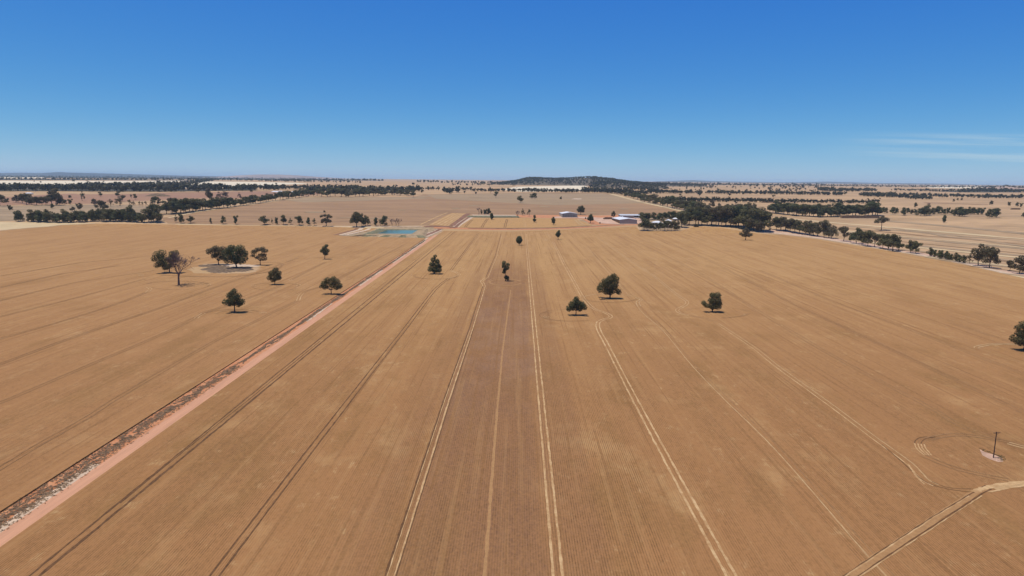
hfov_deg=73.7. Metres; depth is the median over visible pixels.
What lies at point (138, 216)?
bushy tree
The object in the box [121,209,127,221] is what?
bushy tree
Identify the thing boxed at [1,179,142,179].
woodland floor
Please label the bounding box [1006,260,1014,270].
gum tree
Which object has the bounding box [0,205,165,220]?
paddock
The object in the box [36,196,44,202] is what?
gum tree
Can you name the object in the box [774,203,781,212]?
gum tree
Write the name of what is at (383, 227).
headland
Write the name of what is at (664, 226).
gum tree
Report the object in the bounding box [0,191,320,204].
red paddock
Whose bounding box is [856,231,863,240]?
gum tree
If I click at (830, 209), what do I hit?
gum tree
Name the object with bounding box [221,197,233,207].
gum tree
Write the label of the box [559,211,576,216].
farm shed
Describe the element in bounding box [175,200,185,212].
gum tree
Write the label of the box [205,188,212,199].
gum tree
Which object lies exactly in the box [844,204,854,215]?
gum tree
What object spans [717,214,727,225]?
gum tree
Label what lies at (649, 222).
gum tree
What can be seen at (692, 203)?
gum tree
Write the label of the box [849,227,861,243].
gum tree
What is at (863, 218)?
farm track
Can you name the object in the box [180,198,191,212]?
gum tree
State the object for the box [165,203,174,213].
gum tree
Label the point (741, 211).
gum tree
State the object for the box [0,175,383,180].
woodland floor
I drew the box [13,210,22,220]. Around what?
bushy tree
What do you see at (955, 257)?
cypress pine
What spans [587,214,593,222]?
bushy tree
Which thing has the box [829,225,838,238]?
gum tree
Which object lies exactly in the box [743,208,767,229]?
gum tree
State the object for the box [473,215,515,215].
farmyard
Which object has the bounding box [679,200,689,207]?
gum tree
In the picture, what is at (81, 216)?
bushy tree
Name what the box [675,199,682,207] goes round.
gum tree
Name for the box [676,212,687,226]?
gum tree
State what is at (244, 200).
gum tree
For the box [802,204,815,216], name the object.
gum tree
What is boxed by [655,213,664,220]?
bushy tree
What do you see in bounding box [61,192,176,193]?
paddock
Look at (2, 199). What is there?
gum tree
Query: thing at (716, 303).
bushy tree
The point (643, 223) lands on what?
gum tree
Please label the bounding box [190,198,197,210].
gum tree
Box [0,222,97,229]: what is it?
pale field
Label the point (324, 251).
bushy tree
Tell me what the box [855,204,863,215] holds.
gum tree
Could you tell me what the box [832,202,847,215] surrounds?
gum tree
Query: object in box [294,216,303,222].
gum tree
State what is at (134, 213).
bushy tree
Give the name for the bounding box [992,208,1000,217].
bushy tree
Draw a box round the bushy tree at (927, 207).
[923,204,930,215]
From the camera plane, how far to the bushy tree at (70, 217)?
1174.76 m
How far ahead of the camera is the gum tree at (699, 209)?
1213.45 m
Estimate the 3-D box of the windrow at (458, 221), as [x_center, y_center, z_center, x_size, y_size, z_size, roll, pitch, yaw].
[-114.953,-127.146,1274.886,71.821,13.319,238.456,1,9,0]
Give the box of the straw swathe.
[420,213,465,225]
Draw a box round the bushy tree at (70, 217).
[67,214,73,221]
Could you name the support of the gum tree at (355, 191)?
on the ground at (1007, 219)
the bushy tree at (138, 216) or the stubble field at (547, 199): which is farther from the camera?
the stubble field at (547, 199)
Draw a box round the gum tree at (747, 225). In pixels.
[741,213,755,229]
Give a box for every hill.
[0,172,221,176]
[210,174,347,178]
[492,178,708,186]
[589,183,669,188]
[654,180,1023,185]
[971,186,1023,188]
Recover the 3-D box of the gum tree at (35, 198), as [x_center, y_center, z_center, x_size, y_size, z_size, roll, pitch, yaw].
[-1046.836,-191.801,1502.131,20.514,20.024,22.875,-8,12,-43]
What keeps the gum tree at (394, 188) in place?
on the ground at (1007, 219)
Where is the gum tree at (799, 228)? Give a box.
[793,222,805,233]
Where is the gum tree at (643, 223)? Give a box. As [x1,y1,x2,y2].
[638,218,648,230]
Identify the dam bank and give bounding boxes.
[352,228,427,237]
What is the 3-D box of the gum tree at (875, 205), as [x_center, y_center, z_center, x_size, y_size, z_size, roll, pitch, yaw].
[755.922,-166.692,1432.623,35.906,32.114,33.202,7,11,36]
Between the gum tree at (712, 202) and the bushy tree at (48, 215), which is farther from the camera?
the gum tree at (712, 202)
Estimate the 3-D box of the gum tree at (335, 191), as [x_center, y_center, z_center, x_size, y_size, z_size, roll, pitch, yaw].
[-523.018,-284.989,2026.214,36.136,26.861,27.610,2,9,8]
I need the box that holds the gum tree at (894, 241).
[886,234,901,250]
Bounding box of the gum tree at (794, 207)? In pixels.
[789,204,803,215]
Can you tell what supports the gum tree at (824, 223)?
on the ground at (1007, 219)
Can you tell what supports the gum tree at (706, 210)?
on the ground at (1007, 219)
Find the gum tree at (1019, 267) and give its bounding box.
[1010,255,1023,273]
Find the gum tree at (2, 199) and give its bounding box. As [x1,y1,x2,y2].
[0,194,5,202]
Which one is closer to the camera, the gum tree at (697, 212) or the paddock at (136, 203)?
the gum tree at (697, 212)
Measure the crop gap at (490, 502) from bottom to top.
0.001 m
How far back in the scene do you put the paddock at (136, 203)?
1595.93 m
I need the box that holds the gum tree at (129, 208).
[125,204,135,221]
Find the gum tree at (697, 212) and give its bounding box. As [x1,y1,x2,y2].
[689,210,702,223]
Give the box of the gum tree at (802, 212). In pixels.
[796,204,809,215]
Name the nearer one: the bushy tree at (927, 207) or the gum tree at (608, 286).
the gum tree at (608, 286)
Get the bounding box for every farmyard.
[472,215,656,224]
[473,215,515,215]
[641,217,682,229]
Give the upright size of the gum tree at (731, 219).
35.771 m
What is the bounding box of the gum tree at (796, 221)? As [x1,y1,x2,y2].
[789,219,801,232]
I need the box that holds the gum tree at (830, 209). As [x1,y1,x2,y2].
[825,204,834,216]
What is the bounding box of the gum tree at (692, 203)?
[688,201,704,206]
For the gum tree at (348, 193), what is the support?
on the ground at (1007, 219)
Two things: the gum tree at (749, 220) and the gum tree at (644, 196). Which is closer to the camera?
the gum tree at (749, 220)
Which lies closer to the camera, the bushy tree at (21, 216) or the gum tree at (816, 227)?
the gum tree at (816, 227)
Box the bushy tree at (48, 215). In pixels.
[43,211,54,221]
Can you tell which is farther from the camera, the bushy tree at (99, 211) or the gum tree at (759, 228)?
the bushy tree at (99, 211)
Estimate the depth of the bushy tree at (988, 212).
1406.56 m
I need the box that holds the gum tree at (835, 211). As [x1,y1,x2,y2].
[827,206,838,216]
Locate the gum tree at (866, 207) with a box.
[859,205,872,215]
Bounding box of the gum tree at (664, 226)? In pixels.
[661,221,667,230]
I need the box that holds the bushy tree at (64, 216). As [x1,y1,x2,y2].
[61,212,68,222]
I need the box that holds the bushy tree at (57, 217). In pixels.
[53,213,63,222]
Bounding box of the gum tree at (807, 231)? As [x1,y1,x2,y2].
[803,221,812,234]
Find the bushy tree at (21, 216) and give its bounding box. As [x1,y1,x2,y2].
[17,212,24,220]
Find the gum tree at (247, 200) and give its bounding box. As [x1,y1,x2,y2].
[242,196,250,204]
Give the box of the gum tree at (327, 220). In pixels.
[319,214,331,225]
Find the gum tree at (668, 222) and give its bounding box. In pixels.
[664,220,672,230]
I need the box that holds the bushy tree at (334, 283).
[319,276,342,293]
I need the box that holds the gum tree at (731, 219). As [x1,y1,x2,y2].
[722,207,736,226]
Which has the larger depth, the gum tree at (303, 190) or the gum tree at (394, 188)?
the gum tree at (394, 188)
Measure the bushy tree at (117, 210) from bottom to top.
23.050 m
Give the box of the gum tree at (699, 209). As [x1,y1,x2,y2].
[691,206,706,223]
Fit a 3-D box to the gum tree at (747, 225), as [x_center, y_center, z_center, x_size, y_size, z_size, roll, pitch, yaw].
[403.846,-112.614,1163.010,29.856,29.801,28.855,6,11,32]
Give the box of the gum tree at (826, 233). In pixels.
[822,224,837,237]
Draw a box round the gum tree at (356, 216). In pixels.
[349,211,363,226]
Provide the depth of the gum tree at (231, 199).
1512.13 m
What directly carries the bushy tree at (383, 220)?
on the ground at (1007, 219)
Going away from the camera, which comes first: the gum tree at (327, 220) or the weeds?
the weeds
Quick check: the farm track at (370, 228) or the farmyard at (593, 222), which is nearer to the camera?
the farm track at (370, 228)
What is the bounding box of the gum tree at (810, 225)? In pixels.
[807,222,818,235]
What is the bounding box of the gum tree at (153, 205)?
[148,203,159,220]
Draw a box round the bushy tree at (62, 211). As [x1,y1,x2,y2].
[60,209,67,221]
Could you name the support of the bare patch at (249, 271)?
on the crop field at (34, 416)
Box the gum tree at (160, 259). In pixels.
[150,249,178,272]
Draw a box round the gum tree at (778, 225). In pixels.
[773,216,788,230]
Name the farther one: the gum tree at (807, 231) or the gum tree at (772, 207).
the gum tree at (772, 207)
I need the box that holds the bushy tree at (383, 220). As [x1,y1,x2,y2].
[380,215,387,225]
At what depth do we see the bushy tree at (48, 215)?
1174.57 m
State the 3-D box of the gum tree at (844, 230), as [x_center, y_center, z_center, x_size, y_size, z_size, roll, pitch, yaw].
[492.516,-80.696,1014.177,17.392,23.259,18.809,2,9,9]
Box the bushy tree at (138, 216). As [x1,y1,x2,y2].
[134,212,140,220]
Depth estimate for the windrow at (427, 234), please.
1093.20 m
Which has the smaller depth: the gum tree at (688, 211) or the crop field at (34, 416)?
the crop field at (34, 416)
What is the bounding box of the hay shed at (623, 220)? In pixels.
[612,216,636,223]
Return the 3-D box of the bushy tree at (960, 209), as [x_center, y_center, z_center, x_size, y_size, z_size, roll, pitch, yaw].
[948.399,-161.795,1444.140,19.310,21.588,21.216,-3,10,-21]
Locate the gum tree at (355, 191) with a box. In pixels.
[351,189,359,196]
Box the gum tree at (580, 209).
[576,205,584,214]
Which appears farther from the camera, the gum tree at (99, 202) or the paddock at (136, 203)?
the paddock at (136, 203)
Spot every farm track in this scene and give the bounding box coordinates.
[310,217,472,226]
[339,228,441,236]
[779,215,963,218]
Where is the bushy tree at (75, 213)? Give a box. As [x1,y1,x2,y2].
[71,210,80,220]
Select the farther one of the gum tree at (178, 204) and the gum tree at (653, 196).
the gum tree at (653, 196)
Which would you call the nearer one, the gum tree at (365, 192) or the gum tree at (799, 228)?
the gum tree at (799, 228)
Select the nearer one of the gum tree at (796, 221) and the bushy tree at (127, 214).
the gum tree at (796, 221)
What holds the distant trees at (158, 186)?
on the ground at (1007, 219)
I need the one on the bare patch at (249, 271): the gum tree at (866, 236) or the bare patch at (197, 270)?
the bare patch at (197, 270)
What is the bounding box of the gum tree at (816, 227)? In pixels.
[810,223,823,235]
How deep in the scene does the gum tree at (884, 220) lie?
1172.15 m
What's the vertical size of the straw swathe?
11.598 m
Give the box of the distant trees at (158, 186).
[0,175,1023,203]
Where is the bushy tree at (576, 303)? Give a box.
[566,296,586,314]
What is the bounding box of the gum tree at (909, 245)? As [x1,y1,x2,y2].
[905,240,917,252]
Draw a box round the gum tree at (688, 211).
[683,208,699,224]
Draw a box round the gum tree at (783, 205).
[781,202,792,214]
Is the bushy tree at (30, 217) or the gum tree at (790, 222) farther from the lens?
the bushy tree at (30, 217)
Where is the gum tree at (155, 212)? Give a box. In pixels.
[151,207,162,220]
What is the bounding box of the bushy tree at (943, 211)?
[940,208,946,213]
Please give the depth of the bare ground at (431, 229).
1152.82 m
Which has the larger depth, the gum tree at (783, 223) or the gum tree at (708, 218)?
the gum tree at (708, 218)
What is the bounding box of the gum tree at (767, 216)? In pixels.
[751,211,772,230]
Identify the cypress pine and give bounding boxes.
[427,254,441,273]
[502,261,509,280]
[926,247,933,255]
[938,250,943,258]
[952,252,958,260]
[961,255,966,262]
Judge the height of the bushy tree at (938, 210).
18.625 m
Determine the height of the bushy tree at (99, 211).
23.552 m
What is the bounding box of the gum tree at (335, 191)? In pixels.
[332,188,339,193]
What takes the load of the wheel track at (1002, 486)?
on the crop field at (340, 506)
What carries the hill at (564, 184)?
on the ground at (1007, 219)
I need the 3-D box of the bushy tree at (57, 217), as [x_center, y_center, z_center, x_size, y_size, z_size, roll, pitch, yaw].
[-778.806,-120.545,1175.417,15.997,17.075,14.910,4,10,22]
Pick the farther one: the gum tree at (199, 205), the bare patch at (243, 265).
the gum tree at (199, 205)
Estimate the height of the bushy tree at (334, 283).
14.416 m
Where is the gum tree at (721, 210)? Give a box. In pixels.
[709,205,727,225]
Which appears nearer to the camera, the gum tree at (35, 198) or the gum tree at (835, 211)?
the gum tree at (835, 211)
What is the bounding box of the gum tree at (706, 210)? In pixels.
[702,207,717,224]
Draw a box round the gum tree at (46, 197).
[43,191,55,202]
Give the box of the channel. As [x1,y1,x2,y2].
[467,216,518,216]
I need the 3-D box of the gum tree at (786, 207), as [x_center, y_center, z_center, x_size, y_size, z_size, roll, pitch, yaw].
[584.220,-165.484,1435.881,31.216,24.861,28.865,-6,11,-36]
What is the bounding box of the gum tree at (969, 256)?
[966,254,973,263]
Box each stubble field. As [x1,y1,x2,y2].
[162,193,679,225]
[282,197,428,201]
[428,193,640,204]
[431,213,463,225]
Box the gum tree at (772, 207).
[767,200,781,209]
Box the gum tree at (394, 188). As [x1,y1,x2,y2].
[391,187,398,194]
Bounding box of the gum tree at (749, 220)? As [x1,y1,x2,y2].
[746,213,771,226]
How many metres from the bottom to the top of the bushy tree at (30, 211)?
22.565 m
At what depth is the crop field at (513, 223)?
1220.36 m
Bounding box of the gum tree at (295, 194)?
[292,190,299,197]
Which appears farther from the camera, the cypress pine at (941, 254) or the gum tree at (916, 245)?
the gum tree at (916, 245)
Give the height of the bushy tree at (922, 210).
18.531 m
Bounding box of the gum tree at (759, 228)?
[755,219,764,231]
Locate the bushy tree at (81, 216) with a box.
[76,211,88,221]
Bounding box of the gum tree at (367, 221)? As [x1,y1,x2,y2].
[363,216,368,225]
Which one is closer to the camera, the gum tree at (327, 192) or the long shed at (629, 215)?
the long shed at (629, 215)
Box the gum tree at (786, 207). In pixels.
[782,204,793,211]
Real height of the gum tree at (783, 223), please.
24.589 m
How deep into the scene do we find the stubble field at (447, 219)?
1253.97 m
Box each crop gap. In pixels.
[214,244,991,575]
[482,290,510,575]
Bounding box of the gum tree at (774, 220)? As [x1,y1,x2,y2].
[772,216,779,228]
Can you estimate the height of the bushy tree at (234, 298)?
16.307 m
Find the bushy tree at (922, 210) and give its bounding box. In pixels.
[915,208,926,214]
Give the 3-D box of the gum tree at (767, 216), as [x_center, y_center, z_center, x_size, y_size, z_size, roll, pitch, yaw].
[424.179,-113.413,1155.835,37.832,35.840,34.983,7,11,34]
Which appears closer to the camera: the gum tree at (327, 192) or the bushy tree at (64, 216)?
the bushy tree at (64, 216)
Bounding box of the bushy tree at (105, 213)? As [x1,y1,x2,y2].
[99,209,109,220]
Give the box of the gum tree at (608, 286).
[596,273,621,298]
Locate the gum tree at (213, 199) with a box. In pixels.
[207,197,218,207]
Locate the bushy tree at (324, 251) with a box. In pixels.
[320,244,329,258]
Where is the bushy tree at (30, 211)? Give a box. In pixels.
[26,209,39,219]
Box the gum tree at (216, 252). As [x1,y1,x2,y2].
[205,245,229,264]
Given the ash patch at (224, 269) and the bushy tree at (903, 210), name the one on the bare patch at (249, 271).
the ash patch at (224, 269)
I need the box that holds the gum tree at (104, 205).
[100,202,108,208]
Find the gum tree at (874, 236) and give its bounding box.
[868,233,878,246]
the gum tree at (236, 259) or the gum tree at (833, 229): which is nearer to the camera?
the gum tree at (236, 259)
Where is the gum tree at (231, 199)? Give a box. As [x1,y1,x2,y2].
[227,197,235,206]
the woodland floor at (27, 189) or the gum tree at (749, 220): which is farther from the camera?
the woodland floor at (27, 189)
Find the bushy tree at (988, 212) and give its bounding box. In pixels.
[985,209,993,216]
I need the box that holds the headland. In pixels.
[168,194,682,227]
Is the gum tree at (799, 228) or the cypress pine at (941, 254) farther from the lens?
the gum tree at (799, 228)
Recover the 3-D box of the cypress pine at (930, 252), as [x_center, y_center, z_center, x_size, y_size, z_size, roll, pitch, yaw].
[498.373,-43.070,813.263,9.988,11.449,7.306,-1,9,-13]
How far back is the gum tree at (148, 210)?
1182.36 m
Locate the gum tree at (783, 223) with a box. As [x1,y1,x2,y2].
[777,217,789,230]
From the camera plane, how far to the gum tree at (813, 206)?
1389.76 m
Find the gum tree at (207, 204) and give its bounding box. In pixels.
[195,198,209,209]
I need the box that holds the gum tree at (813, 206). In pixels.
[808,205,817,216]
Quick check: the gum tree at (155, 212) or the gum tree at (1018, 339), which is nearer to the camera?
the gum tree at (1018, 339)
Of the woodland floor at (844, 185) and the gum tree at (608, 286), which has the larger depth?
the woodland floor at (844, 185)
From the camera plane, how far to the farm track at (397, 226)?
1167.87 m
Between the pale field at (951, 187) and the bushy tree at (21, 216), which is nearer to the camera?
the bushy tree at (21, 216)
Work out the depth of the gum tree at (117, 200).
1502.07 m
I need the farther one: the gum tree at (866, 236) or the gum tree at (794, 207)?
the gum tree at (794, 207)
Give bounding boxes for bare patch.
[188,263,260,273]
[189,267,209,273]
[223,264,260,266]
[980,450,1002,461]
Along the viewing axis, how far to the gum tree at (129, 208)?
1189.37 m
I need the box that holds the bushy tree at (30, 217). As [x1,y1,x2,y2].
[25,213,34,220]
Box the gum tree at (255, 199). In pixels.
[252,194,260,202]
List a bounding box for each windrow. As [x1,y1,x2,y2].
[335,228,440,235]
[424,213,469,227]
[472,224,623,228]
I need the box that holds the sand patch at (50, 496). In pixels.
[0,238,427,532]
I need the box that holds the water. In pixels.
[377,230,416,233]
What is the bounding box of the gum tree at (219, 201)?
[214,197,222,206]
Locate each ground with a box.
[0,175,1023,272]
[340,227,442,237]
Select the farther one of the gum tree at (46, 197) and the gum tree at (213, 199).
the gum tree at (46, 197)
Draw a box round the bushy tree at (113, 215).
[110,211,121,220]
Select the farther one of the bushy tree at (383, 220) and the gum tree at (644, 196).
the gum tree at (644, 196)
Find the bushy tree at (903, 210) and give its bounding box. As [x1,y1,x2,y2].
[900,207,906,214]
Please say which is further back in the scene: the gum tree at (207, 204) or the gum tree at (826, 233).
the gum tree at (207, 204)
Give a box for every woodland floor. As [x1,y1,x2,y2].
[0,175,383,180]
[0,187,255,191]
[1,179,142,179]
[707,184,945,186]
[936,191,1016,191]
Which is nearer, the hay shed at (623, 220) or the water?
the water
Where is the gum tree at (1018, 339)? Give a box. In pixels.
[1009,320,1023,349]
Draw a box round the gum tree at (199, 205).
[195,200,205,208]
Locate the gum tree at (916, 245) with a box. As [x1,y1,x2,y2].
[909,241,922,253]
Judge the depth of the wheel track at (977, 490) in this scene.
198.46 m
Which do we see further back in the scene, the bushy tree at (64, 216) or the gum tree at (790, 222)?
the bushy tree at (64, 216)
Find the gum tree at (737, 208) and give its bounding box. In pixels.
[730,205,748,225]
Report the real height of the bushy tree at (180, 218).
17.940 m
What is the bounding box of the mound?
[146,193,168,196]
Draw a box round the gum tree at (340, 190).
[336,188,345,196]
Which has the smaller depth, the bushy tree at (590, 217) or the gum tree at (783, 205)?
the bushy tree at (590, 217)
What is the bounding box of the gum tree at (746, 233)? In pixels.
[739,227,752,239]
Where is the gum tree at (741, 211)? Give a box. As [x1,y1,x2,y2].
[732,209,747,227]
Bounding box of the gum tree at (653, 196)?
[647,194,658,200]
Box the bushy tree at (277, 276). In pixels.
[266,267,281,284]
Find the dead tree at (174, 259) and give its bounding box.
[161,252,199,284]
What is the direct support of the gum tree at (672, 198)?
on the ground at (1007, 219)
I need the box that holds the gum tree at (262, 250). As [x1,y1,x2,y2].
[250,246,267,264]
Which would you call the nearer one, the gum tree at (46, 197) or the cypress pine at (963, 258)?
the cypress pine at (963, 258)
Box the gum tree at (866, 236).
[861,230,875,245]
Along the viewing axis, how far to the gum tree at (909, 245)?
852.41 m
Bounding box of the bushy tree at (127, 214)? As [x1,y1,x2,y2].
[124,210,130,221]
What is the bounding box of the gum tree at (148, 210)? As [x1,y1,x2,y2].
[140,206,154,221]
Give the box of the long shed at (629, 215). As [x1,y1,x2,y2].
[618,214,639,217]
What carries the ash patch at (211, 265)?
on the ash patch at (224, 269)
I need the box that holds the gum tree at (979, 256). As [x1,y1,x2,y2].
[970,244,989,265]
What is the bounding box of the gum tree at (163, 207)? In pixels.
[160,201,174,213]
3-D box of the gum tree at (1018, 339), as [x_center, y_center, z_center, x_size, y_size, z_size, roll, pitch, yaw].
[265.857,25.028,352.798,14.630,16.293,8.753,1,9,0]
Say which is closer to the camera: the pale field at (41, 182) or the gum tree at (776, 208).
the gum tree at (776, 208)
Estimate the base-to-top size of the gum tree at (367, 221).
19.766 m
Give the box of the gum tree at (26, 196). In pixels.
[19,193,32,204]
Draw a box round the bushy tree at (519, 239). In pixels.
[516,236,522,243]
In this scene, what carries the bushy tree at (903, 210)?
on the ground at (1007, 219)
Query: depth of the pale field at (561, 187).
3450.53 m
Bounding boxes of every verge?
[0,237,430,524]
[442,225,639,230]
[753,230,1023,274]
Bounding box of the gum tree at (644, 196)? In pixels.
[640,193,647,201]
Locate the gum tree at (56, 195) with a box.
[47,188,63,202]
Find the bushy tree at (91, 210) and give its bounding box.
[88,209,97,220]
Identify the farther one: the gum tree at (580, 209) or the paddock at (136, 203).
the paddock at (136, 203)
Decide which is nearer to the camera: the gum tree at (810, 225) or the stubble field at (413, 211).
the gum tree at (810, 225)
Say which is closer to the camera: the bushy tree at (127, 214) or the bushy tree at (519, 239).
the bushy tree at (519, 239)
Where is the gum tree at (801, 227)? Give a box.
[798,220,809,233]
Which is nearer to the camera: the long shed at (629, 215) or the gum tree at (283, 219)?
the gum tree at (283, 219)
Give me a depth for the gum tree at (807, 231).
1117.75 m
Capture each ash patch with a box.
[198,264,221,266]
[201,266,253,272]
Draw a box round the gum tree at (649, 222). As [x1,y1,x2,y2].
[643,219,651,227]
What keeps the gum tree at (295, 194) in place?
on the ground at (1007, 219)
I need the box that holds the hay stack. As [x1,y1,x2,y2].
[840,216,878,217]
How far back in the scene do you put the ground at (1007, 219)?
1788.13 m
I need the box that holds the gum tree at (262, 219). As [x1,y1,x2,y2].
[258,215,269,224]
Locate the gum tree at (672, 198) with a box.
[667,195,678,207]
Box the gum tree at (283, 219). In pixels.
[280,215,286,224]
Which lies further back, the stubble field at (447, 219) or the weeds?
the stubble field at (447, 219)
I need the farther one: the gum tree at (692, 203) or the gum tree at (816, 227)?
the gum tree at (692, 203)
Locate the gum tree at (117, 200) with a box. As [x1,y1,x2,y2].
[114,196,122,205]
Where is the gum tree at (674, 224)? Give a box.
[670,220,676,228]
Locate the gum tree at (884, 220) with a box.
[874,215,889,229]
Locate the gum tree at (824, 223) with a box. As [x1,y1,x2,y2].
[818,219,829,231]
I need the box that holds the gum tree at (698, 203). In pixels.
[689,201,708,207]
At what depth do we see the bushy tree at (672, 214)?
1310.12 m
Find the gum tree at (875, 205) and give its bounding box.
[865,201,881,215]
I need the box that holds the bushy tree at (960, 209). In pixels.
[955,206,965,215]
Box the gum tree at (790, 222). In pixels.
[783,218,797,228]
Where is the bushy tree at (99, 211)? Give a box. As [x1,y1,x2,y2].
[95,208,101,220]
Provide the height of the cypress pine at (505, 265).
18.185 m
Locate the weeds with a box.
[2,385,1004,511]
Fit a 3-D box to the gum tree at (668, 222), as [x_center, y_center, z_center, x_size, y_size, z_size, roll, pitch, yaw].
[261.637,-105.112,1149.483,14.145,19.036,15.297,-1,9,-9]
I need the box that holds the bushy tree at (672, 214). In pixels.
[669,211,675,217]
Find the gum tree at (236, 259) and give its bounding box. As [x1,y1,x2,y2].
[221,245,248,267]
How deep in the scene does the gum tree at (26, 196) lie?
1506.09 m
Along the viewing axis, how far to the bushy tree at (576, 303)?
431.56 m
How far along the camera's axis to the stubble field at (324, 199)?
1876.25 m
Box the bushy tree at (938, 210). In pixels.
[935,206,942,213]
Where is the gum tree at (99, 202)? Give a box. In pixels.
[94,200,103,207]
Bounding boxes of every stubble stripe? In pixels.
[774,217,1023,277]
[802,224,1023,271]
[837,220,1023,276]
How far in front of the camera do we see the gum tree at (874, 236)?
922.97 m
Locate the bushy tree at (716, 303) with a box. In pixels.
[701,292,722,311]
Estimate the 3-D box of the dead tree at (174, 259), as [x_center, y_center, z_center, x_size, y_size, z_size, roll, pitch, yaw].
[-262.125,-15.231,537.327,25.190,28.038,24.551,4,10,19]
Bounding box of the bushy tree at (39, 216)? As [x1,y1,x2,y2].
[33,210,41,221]
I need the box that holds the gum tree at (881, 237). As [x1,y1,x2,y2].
[876,234,888,248]
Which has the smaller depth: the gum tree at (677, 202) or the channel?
the channel
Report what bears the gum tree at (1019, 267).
on the ground at (1007, 219)
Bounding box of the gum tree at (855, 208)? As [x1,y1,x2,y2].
[851,205,859,215]
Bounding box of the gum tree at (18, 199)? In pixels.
[15,194,24,202]
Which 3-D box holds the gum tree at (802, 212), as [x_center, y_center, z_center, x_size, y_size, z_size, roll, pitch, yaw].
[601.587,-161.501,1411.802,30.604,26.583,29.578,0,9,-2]
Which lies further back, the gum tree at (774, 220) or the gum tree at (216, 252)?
the gum tree at (774, 220)
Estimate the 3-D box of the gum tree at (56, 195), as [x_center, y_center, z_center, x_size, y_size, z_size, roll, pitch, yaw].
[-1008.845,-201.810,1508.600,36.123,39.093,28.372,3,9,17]
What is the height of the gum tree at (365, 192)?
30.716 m
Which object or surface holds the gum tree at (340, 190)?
on the ground at (1007, 219)
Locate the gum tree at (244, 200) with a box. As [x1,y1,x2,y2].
[240,198,246,204]
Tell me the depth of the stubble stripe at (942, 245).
1017.15 m
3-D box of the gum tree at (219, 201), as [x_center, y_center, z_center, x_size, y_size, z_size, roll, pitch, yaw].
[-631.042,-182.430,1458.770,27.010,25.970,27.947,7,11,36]
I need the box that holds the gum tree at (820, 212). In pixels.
[817,208,825,216]
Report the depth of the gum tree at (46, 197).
1499.20 m
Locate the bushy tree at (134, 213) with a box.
[130,210,137,220]
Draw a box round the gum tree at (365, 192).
[358,187,367,194]
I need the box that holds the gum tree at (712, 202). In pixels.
[709,199,714,206]
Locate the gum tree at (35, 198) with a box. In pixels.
[30,196,41,204]
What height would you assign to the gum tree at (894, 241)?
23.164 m
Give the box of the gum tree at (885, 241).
[881,234,896,249]
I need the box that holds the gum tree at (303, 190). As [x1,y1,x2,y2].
[298,188,306,194]
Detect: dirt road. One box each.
[0,235,436,546]
[434,224,639,229]
[760,232,1011,273]
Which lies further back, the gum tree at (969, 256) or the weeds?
the gum tree at (969, 256)
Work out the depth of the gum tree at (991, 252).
702.30 m
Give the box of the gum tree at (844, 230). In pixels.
[838,226,849,240]
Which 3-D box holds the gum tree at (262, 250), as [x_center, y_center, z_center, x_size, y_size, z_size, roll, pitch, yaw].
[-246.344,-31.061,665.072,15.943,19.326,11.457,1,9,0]
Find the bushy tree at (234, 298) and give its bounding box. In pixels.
[222,288,245,312]
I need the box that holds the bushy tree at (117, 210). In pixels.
[114,209,124,219]
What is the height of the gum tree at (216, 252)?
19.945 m
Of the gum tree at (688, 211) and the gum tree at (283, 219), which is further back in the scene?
the gum tree at (688, 211)
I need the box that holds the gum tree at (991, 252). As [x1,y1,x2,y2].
[981,247,1000,267]
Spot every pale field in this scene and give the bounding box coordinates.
[0,181,179,185]
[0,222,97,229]
[185,181,306,187]
[505,186,586,191]
[930,187,981,187]
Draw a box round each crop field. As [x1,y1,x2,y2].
[0,224,424,512]
[0,226,1023,575]
[459,218,590,227]
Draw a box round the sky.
[0,0,1023,184]
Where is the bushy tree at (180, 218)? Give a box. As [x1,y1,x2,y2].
[178,213,184,222]
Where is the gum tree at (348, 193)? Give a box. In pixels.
[344,189,353,196]
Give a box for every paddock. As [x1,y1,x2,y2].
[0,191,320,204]
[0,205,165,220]
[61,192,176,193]
[82,198,234,204]
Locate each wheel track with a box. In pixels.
[0,236,1023,575]
[29,219,990,575]
[139,220,1023,575]
[448,220,1023,575]
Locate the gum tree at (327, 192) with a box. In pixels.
[322,189,331,196]
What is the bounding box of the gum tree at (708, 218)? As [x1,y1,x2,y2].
[702,212,714,225]
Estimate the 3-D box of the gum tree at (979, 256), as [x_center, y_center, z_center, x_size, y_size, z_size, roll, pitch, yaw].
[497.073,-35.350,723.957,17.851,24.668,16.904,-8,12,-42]

